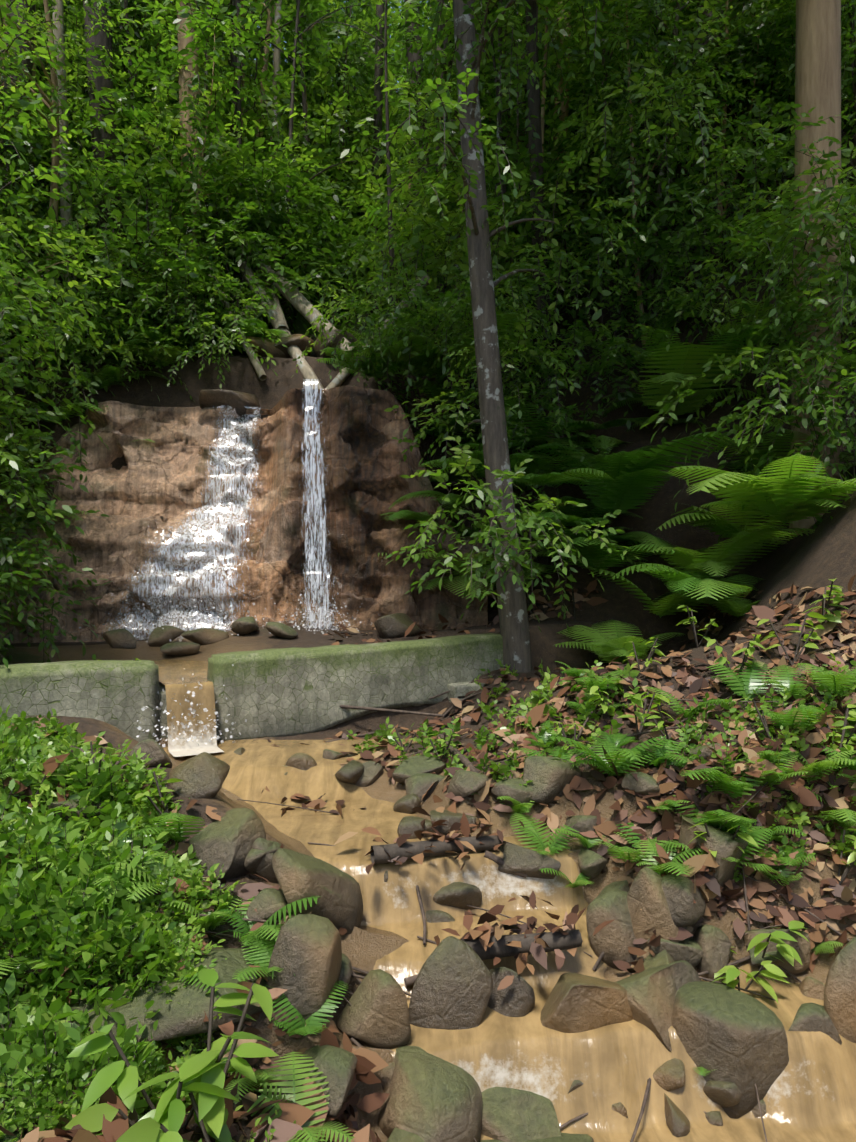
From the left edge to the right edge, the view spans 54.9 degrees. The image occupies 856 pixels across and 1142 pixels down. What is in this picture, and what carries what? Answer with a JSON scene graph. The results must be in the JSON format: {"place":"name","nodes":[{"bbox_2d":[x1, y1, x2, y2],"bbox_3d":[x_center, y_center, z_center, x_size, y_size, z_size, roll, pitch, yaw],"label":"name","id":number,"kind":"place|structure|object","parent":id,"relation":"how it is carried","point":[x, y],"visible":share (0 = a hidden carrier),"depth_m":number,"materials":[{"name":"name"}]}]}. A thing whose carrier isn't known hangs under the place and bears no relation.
{"place":"outdoors","nodes":[
{"label":"outdoors","id":0,"kind":"place"},
{"bbox_2d":[171,0,456,120],"label":"sky","id":1,"kind":"structure","parent":0,"point":[401,0],"materials":[{"name":"white"}]},
{"bbox_2d":[0,5,855,1141],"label":"terrain","id":2,"kind":"structure","parent":0,"point":[822,553],"depth_m":10.30,"materials":[{"name":"brown soil"}]},
{"bbox_2d":[48,796,104,830],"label":"rock","id":3,"kind":"object","parent":2,"relation":"on","point":[56,803],"visible":0.19,"depth_m":5.49,"materials":[{"name":"grey stone"}]},
{"bbox_2d":[0,660,158,741],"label":"wall","id":4,"kind":"structure","parent":2,"relation":"on","point":[120,694],"depth_m":7.33,"materials":[{"name":"grey concrete"}]},
{"bbox_2d":[102,629,135,648],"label":"base rock","id":5,"kind":"object","parent":2,"relation":"on","point":[121,638],"visible":0.92,"depth_m":10.28,"materials":[{"name":"grey stone"}]},
{"bbox_2d":[128,739,171,767],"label":"rock","id":6,"kind":"object","parent":2,"relation":"on","point":[155,750],"visible":0.54,"depth_m":6.56,"materials":[{"name":"grey stone"}]},
{"bbox_2d":[159,684,167,738],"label":"wall sill","id":7,"kind":"structure","parent":2,"relation":"on","point":[162,715],"depth_m":7.68,"materials":[{"name":"grey concrete"}]},
{"bbox_2d":[159,678,223,756],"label":"spillway water","id":8,"kind":"structure","parent":7,"relation":"on","point":[204,695],"depth_m":7.61,"materials":[{"name":"liquid"}]},
{"bbox_2d":[148,625,184,646],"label":"base rock","id":9,"kind":"object","parent":2,"relation":"on","point":[159,636],"visible":0.83,"depth_m":10.53,"materials":[{"name":"grey stone"}]},
{"bbox_2d":[68,948,269,1041],"bbox_3d":[-1.297,2.245,4.506,1.116,0.260,0.900,0,0,-2],"label":"rock","id":10,"kind":"object","parent":2,"relation":"on","point":[183,1018],"visible":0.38,"depth_m":4.20,"materials":[{"name":"grey stone"}]},
{"bbox_2d":[151,659,207,680],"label":"water","id":11,"kind":"structure","parent":2,"relation":"on","point":[171,669],"depth_m":8.85,"materials":[{"name":"liquid"}]},
{"bbox_2d":[160,642,199,656],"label":"base rock","id":12,"kind":"object","parent":2,"relation":"on","point":[173,649],"visible":0.9,"depth_m":9.92,"materials":[{"name":"grey stone"}]},
{"bbox_2d":[157,1036,213,1058],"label":"rock","id":13,"kind":"object","parent":2,"relation":"on","point":[176,1053],"visible":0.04,"depth_m":4.23,"materials":[{"name":"grey stone"}]},
{"bbox_2d":[169,752,229,798],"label":"rock","id":14,"kind":"object","parent":2,"relation":"on","point":[203,775],"visible":0.83,"depth_m":5.87,"materials":[{"name":"grey stone"}]},
{"bbox_2d":[181,628,228,644],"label":"base rock","id":15,"kind":"object","parent":2,"relation":"on","point":[203,636],"visible":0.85,"depth_m":10.41,"materials":[{"name":"stone"}]},
{"bbox_2d":[189,808,265,879],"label":"rock","id":16,"kind":"object","parent":2,"relation":"on","point":[230,837],"visible":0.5,"depth_m":5.34,"materials":[{"name":"grey stone"}]},
{"bbox_2d":[76,583,378,746],"bbox_3d":[-2.043,0.873,10.009,3.848,1.434,4.919,0,0,-33],"label":"spray","id":17,"kind":"object","parent":2,"relation":"on","point":[193,711],"visible":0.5,"depth_m":10.89,"materials":[{"name":"white liquid"}]},
{"bbox_2d":[199,389,258,415],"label":"lip rock","id":18,"kind":"object","parent":2,"relation":"on","point":[237,401],"visible":0.54,"depth_m":12.62,"materials":[{"name":"brown stone"}]},
{"bbox_2d":[234,747,244,754],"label":"pebble","id":19,"kind":"object","parent":2,"relation":"on","point":[240,751],"visible":0.21,"depth_m":7.47,"materials":[{"name":"grey stone"}]},
{"bbox_2d":[52,0,429,388],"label":"pale bark","id":20,"kind":"object","parent":2,"relation":"on","point":[279,322],"visible":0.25,"depth_m":13.65,"materials":[{"name":"beige wood"}]},
{"bbox_2d":[231,616,258,634],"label":"base rock","id":21,"kind":"object","parent":2,"relation":"on","point":[244,625],"visible":0.98,"depth_m":10.52,"materials":[{"name":"grey stone"}]},
{"bbox_2d":[0,385,490,643],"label":"cliff","id":22,"kind":"structure","parent":2,"relation":"on","point":[158,486],"depth_m":11.58,"materials":[{"name":"brown stone"}]},
{"bbox_2d":[85,379,335,640],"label":"falls","id":23,"kind":"structure","parent":22,"relation":"on","point":[318,499],"depth_m":11.42,"materials":[{"name":"white liquid"}]},
{"bbox_2d":[244,841,283,872],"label":"rock","id":24,"kind":"object","parent":2,"relation":"on","point":[253,859],"visible":0.38,"depth_m":5.31,"materials":[{"name":"grey stone"}]},
{"bbox_2d":[252,838,278,883],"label":"rock","id":25,"kind":"object","parent":2,"relation":"on","point":[265,870],"visible":0.33,"depth_m":5.34,"materials":[{"name":"grey stone"}]},
{"bbox_2d":[247,336,285,357],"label":"lip rock","id":26,"kind":"object","parent":2,"relation":"on","point":[267,346],"visible":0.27,"depth_m":13.32,"materials":[{"name":"stone"}]},
{"bbox_2d":[246,888,292,924],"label":"rock","id":27,"kind":"object","parent":2,"relation":"on","point":[267,903],"visible":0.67,"depth_m":4.88,"materials":[{"name":"grey stone"}]},
{"bbox_2d":[265,622,297,638],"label":"base rock","id":28,"kind":"object","parent":2,"relation":"on","point":[280,630],"visible":0.94,"depth_m":10.26,"materials":[{"name":"stone"}]},
{"bbox_2d":[274,334,313,357],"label":"lip rock","id":29,"kind":"object","parent":2,"relation":"on","point":[296,340],"visible":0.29,"depth_m":13.43,"materials":[{"name":"stone"}]},
{"bbox_2d":[286,753,316,769],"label":"rock","id":30,"kind":"object","parent":2,"relation":"on","point":[302,761],"visible":0.42,"depth_m":7.12,"materials":[{"name":"brown stone"}]},
{"bbox_2d":[266,914,341,1022],"bbox_3d":[-0.647,2.241,4.511,0.441,0.721,0.318,0,0,-29],"label":"rock","id":31,"kind":"object","parent":2,"relation":"on","point":[307,951],"visible":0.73,"depth_m":4.42,"materials":[{"name":"grey stone"}]},
{"bbox_2d":[257,1056,360,1095],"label":"rock","id":32,"kind":"object","parent":2,"relation":"on","point":[349,1092],"visible":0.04,"depth_m":4.22,"materials":[{"name":"stone"}]},
{"bbox_2d":[307,335,317,356],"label":"lip rock","id":33,"kind":"object","parent":2,"relation":"on","point":[313,353],"visible":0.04,"depth_m":15.50,"materials":[{"name":"stone"}]},
{"bbox_2d":[272,848,362,933],"bbox_3d":[-0.668,2.044,5.098,0.306,0.734,0.658,0,0,38],"label":"rock","id":34,"kind":"object","parent":2,"relation":"on","point":[338,905],"visible":0.77,"depth_m":4.95,"materials":[{"name":"stone"}]},
{"bbox_2d":[281,1044,357,1116],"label":"rock","id":35,"kind":"object","parent":2,"relation":"on","point":[336,1066],"visible":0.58,"depth_m":4.05,"materials":[{"name":"grey stone"}]},
{"bbox_2d":[323,749,345,759],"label":"pebble","id":36,"kind":"object","parent":2,"relation":"on","point":[330,754],"visible":0.62,"depth_m":7.33,"materials":[{"name":"grey stone"}]},
{"bbox_2d":[314,329,357,356],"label":"lip rock","id":37,"kind":"object","parent":2,"relation":"on","point":[339,337],"visible":0.46,"depth_m":13.18,"materials":[{"name":"grey stone"}]},
{"bbox_2d":[335,953,351,997],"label":"pebble","id":38,"kind":"object","parent":2,"relation":"on","point":[346,970],"visible":0.17,"depth_m":4.66,"materials":[{"name":"grey stone"}]},
{"bbox_2d":[335,760,363,784],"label":"pebble","id":39,"kind":"object","parent":2,"relation":"on","point":[351,772],"visible":0.79,"depth_m":6.95,"materials":[{"name":"grey stone"}]},
{"bbox_2d":[207,633,502,740],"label":"wall","id":40,"kind":"structure","parent":2,"relation":"on","point":[285,692],"depth_m":8.43,"materials":[{"name":"grey concrete"}]},
{"bbox_2d":[354,761,383,786],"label":"rock","id":41,"kind":"object","parent":2,"relation":"on","point":[372,773],"visible":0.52,"depth_m":7.04,"materials":[{"name":"grey stone"}]},
{"bbox_2d":[336,969,410,1047],"bbox_3d":[-0.316,2.411,4.531,0.403,0.443,0.274,0,0,43],"label":"rock","id":42,"kind":"object","parent":2,"relation":"on","point":[376,1014],"visible":0.98,"depth_m":4.45,"materials":[{"name":"stone"}]},
{"bbox_2d":[384,870,387,881],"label":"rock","id":43,"kind":"object","parent":2,"relation":"on","point":[385,876],"visible":0.19,"depth_m":5.52,"materials":[{"name":"grey stone"}]},
{"bbox_2d":[381,1062,394,1092],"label":"pebble","id":44,"kind":"object","parent":2,"relation":"on","point":[386,1074],"visible":0.12,"depth_m":4.36,"materials":[{"name":"stone"}]},
{"bbox_2d":[0,0,786,672],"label":"tree trunks","id":45,"kind":"object","parent":2,"relation":"on","point":[514,628],"visible":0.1,"depth_m":9.47,"materials":[{"name":"grey wood"}]},
{"bbox_2d":[374,613,421,638],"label":"base rock","id":46,"kind":"object","parent":2,"relation":"on","point":[397,625],"visible":0.9,"depth_m":10.45,"materials":[{"name":"grey stone"}]},
{"bbox_2d":[386,1127,424,1141],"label":"rock","id":47,"kind":"object","parent":2,"relation":"on","point":[398,1135],"visible":0.4,"depth_m":4.09,"materials":[{"name":"green stone"}]},
{"bbox_2d":[393,793,420,813],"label":"pebble","id":48,"kind":"object","parent":2,"relation":"on","point":[407,803],"visible":0.73,"depth_m":6.50,"materials":[{"name":"grey stone"}]},
{"bbox_2d":[397,816,432,838],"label":"rock","id":49,"kind":"object","parent":2,"relation":"on","point":[409,824],"visible":0.38,"depth_m":5.96,"materials":[{"name":"grey stone"}]},
{"bbox_2d":[0,0,840,535],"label":"tree trunks","id":50,"kind":"object","parent":2,"relation":"on","point":[818,56],"visible":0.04,"depth_m":10.68,"materials":[{"name":"wood"}]},
{"bbox_2d":[405,773,444,801],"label":"rock","id":51,"kind":"object","parent":2,"relation":"on","point":[418,784],"visible":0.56,"depth_m":6.75,"materials":[{"name":"grey stone"}]},
{"bbox_2d":[0,0,855,667],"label":"leaves","id":52,"kind":"object","parent":2,"relation":"on","point":[198,270],"visible":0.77,"depth_m":12.71,"materials":[{"name":"green plant"}]},
{"bbox_2d":[0,3,855,1141],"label":"ferns","id":53,"kind":"object","parent":2,"relation":"on","point":[622,481],"visible":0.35,"depth_m":9.90,"materials":[{"name":"green plant"}]},
{"bbox_2d":[0,652,855,1141],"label":"herbs","id":54,"kind":"object","parent":2,"relation":"on","point":[48,944],"visible":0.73,"depth_m":4.78,"materials":[{"name":"green plant"}]},
{"bbox_2d":[0,574,855,1141],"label":"dead leaves","id":55,"kind":"object","parent":2,"relation":"on","point":[370,1062],"visible":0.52,"depth_m":5.71,"materials":[{"name":"brown plant"}]},
{"bbox_2d":[0,0,855,1141],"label":"tree foliage","id":56,"kind":"object","parent":2,"relation":"on","point":[406,292],"visible":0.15,"depth_m":12.16,"materials":[{"name":"green plant"}]},
{"bbox_2d":[0,0,855,1141],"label":"dark bark","id":57,"kind":"object","parent":2,"relation":"on","point":[502,948],"visible":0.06,"depth_m":14.05,"materials":[{"name":"brown wood"}]},
{"bbox_2d":[67,0,593,300],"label":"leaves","id":58,"kind":"object","parent":57,"relation":"attached to","point":[359,79],"depth_m":24.68,"materials":[{"name":"green plant"}]},
{"bbox_2d":[377,1046,482,1141],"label":"rock","id":59,"kind":"object","parent":2,"relation":"on","point":[431,1098],"visible":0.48,"depth_m":4.21,"materials":[{"name":"green stone"}]},
{"bbox_2d":[425,910,454,922],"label":"pebble","id":60,"kind":"object","parent":2,"relation":"on","point":[434,916],"visible":0.27,"depth_m":5.45,"materials":[{"name":"grey stone"}]},
{"bbox_2d":[31,578,855,1141],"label":"leaves","id":61,"kind":"object","parent":2,"relation":"on","point":[201,1074],"visible":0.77,"depth_m":3.68,"materials":[{"name":"green plant"}]},
{"bbox_2d":[408,936,492,1029],"bbox_3d":[0.137,2.525,4.696,0.453,0.784,0.253,0,0,-35],"label":"rock","id":62,"kind":"object","parent":2,"relation":"on","point":[452,987],"visible":0.62,"depth_m":4.67,"materials":[{"name":"grey stone"}]},
{"bbox_2d":[430,810,476,836],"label":"rock","id":63,"kind":"object","parent":2,"relation":"on","point":[452,818],"visible":0.44,"depth_m":5.98,"materials":[{"name":"grey stone"}]},
{"bbox_2d":[433,882,481,909],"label":"rock","id":64,"kind":"object","parent":2,"relation":"on","point":[460,895],"visible":0.71,"depth_m":5.50,"materials":[{"name":"grey stone"}]},
{"bbox_2d":[69,674,854,1141],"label":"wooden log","id":65,"kind":"object","parent":2,"relation":"on","point":[463,760],"visible":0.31,"depth_m":5.41,"materials":[{"name":"brown wood"}]},
{"bbox_2d":[447,681,485,701],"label":"rock","id":66,"kind":"object","parent":2,"relation":"on","point":[459,689],"depth_m":8.98,"materials":[{"name":"grey stone"}]},
{"bbox_2d":[447,769,488,800],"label":"rock","id":67,"kind":"object","parent":2,"relation":"on","point":[462,783],"visible":0.79,"depth_m":6.19,"materials":[{"name":"grey stone"}]},
{"bbox_2d":[487,967,534,1016],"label":"rock","id":68,"kind":"object","parent":2,"relation":"on","point":[516,998],"visible":0.29,"depth_m":4.77,"materials":[{"name":"grey stone"}]},
{"bbox_2d":[491,778,533,806],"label":"rock","id":69,"kind":"object","parent":2,"relation":"on","point":[512,788],"visible":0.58,"depth_m":6.16,"materials":[{"name":"grey stone"}]},
{"bbox_2d":[481,1087,560,1141],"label":"rock","id":70,"kind":"object","parent":2,"relation":"on","point":[512,1115],"visible":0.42,"depth_m":4.36,"materials":[{"name":"green stone"}]},
{"bbox_2d":[498,840,560,878],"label":"rock","id":71,"kind":"object","parent":2,"relation":"on","point":[523,860],"visible":0.42,"depth_m":5.67,"materials":[{"name":"grey stone"}]},
{"bbox_2d":[479,1133,593,1141],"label":"rock","id":72,"kind":"object","parent":2,"relation":"on","point":[566,1137],"visible":0.15,"depth_m":4.30,"materials":[{"name":"stone"}]},
{"bbox_2d":[523,756,580,803],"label":"rock","id":73,"kind":"object","parent":2,"relation":"on","point":[550,777],"visible":0.71,"depth_m":6.19,"materials":[{"name":"grey stone"}]},
{"bbox_2d":[568,1080,582,1092],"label":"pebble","id":74,"kind":"object","parent":2,"relation":"on","point":[576,1084],"visible":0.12,"depth_m":4.48,"materials":[{"name":"grey stone"}]},
{"bbox_2d":[565,815,596,836],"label":"rock","id":75,"kind":"object","parent":2,"relation":"on","point":[583,823],"visible":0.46,"depth_m":5.88,"materials":[{"name":"grey stone"}]},
{"bbox_2d":[540,972,632,1032],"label":"rock","id":76,"kind":"object","parent":2,"relation":"on","point":[576,1003],"visible":0.69,"depth_m":4.67,"materials":[{"name":"brown stone"}]},
{"bbox_2d":[577,848,607,879],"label":"rock","id":77,"kind":"object","parent":2,"relation":"on","point":[592,864],"visible":0.92,"depth_m":5.67,"materials":[{"name":"grey stone"}]},
{"bbox_2d":[586,890,639,970],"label":"rock","id":78,"kind":"object","parent":2,"relation":"on","point":[614,939],"visible":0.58,"depth_m":5.17,"materials":[{"name":"stone"}]},
{"bbox_2d":[597,880,629,896],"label":"rock","id":79,"kind":"object","parent":2,"relation":"on","point":[619,885],"visible":0.25,"depth_m":5.60,"materials":[{"name":"stone"}]},
{"bbox_2d":[612,1102,627,1117],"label":"rock","id":80,"kind":"object","parent":2,"relation":"on","point":[619,1107],"visible":0.02,"depth_m":4.43,"materials":[{"name":"brown stone"}]},
{"bbox_2d":[621,772,659,794],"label":"rock","id":81,"kind":"object","parent":2,"relation":"on","point":[645,784],"visible":0.85,"depth_m":5.84,"materials":[{"name":"grey stone"}]},
{"bbox_2d":[627,867,686,947],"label":"rock","id":82,"kind":"object","parent":2,"relation":"on","point":[645,894],"visible":0.25,"depth_m":5.14,"materials":[{"name":"brown stone"}]},
{"bbox_2d":[616,960,701,1051],"bbox_3d":[1.369,2.607,4.902,0.526,0.538,0.547,0,0,41],"label":"rock","id":83,"kind":"object","parent":2,"relation":"on","point":[651,993],"visible":0.4,"depth_m":4.75,"materials":[{"name":"brown stone"}]},
{"bbox_2d":[643,950,674,969],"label":"rock","id":84,"kind":"object","parent":2,"relation":"on","point":[663,957],"visible":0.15,"depth_m":5.04,"materials":[{"name":"stone"}]},
{"bbox_2d":[652,1058,684,1090],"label":"pebble","id":85,"kind":"object","parent":2,"relation":"on","point":[668,1075],"visible":0.65,"depth_m":4.53,"materials":[{"name":"brown stone"}]},
{"bbox_2d":[647,938,702,966],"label":"rock","id":86,"kind":"object","parent":2,"relation":"on","point":[690,950],"visible":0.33,"depth_m":5.08,"materials":[{"name":"grey stone"}]},
{"bbox_2d":[664,1093,689,1137],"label":"pebble","id":87,"kind":"object","parent":2,"relation":"on","point":[677,1122],"visible":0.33,"depth_m":4.39,"materials":[{"name":"stone"}]},
{"bbox_2d":[661,874,705,926],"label":"rock","id":88,"kind":"object","parent":2,"relation":"on","point":[681,896],"visible":0.6,"depth_m":5.11,"materials":[{"name":"grey stone"}]},
{"bbox_2d":[688,743,721,759],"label":"rock","id":89,"kind":"object","parent":2,"relation":"on","point":[706,751],"visible":0.42,"depth_m":6.04,"materials":[{"name":"grey stone"}]},
{"bbox_2d":[693,924,731,981],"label":"rock","id":90,"kind":"object","parent":2,"relation":"on","point":[714,942],"visible":0.54,"depth_m":5.10,"materials":[{"name":"grey stone"}]},
{"bbox_2d":[705,1111,722,1125],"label":"pebble","id":91,"kind":"object","parent":2,"relation":"on","point":[714,1118],"visible":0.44,"depth_m":4.45,"materials":[{"name":"grey stone"}]},
{"bbox_2d":[679,814,755,900],"bbox_3d":[1.937,1.943,5.599,0.480,0.565,0.566,0,0,39],"label":"rock","id":92,"kind":"object","parent":2,"relation":"on","point":[724,844],"visible":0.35,"depth_m":5.35,"materials":[{"name":"grey stone"}]},
{"bbox_2d":[703,1081,741,1106],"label":"pebble","id":93,"kind":"object","parent":2,"relation":"on","point":[724,1094],"visible":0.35,"depth_m":4.45,"materials":[{"name":"brown stone"}]},
{"bbox_2d":[671,981,788,1118],"bbox_3d":[1.667,2.721,4.722,0.653,0.606,0.597,0,0,-2],"label":"rock","id":94,"kind":"object","parent":2,"relation":"on","point":[733,1035],"visible":0.73,"depth_m":4.51,"materials":[{"name":"stone"}]},
{"bbox_2d":[751,1100,765,1117],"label":"rock","id":95,"kind":"object","parent":2,"relation":"on","point":[755,1111],"visible":0.06,"depth_m":4.49,"materials":[{"name":"stone"}]},
{"bbox_2d":[749,948,784,965],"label":"pebble","id":96,"kind":"object","parent":2,"relation":"on","point":[758,959],"visible":0.33,"depth_m":5.10,"materials":[{"name":"grey stone"}]},
{"bbox_2d":[743,929,810,976],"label":"rock","id":97,"kind":"object","parent":2,"relation":"on","point":[803,952],"visible":0.33,"depth_m":5.14,"materials":[{"name":"grey stone"}]},
{"bbox_2d":[799,977,824,999],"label":"rock","id":98,"kind":"object","parent":2,"relation":"on","point":[810,987],"visible":0.35,"depth_m":4.97,"materials":[{"name":"brown stone"}]},
{"bbox_2d":[788,1002,841,1044],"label":"rock","id":99,"kind":"object","parent":2,"relation":"on","point":[813,1017],"visible":0.4,"depth_m":4.66,"materials":[{"name":"stone"}]},
{"bbox_2d":[824,936,855,1042],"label":"rock","id":100,"kind":"object","parent":2,"relation":"on","point":[840,997],"visible":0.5,"depth_m":4.70,"materials":[{"name":"brown stone"}]},
{"bbox_2d":[163,739,855,1141],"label":"stream","id":101,"kind":"structure","parent":0,"point":[811,1095],"depth_m":4.74,"materials":[{"name":"liquid"}]},
{"bbox_2d":[392,755,445,783],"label":"rock","id":102,"kind":"object","parent":101,"relation":"in","point":[406,768],"visible":0.56,"depth_m":6.95,"materials":[{"name":"green stone"}]}
]}

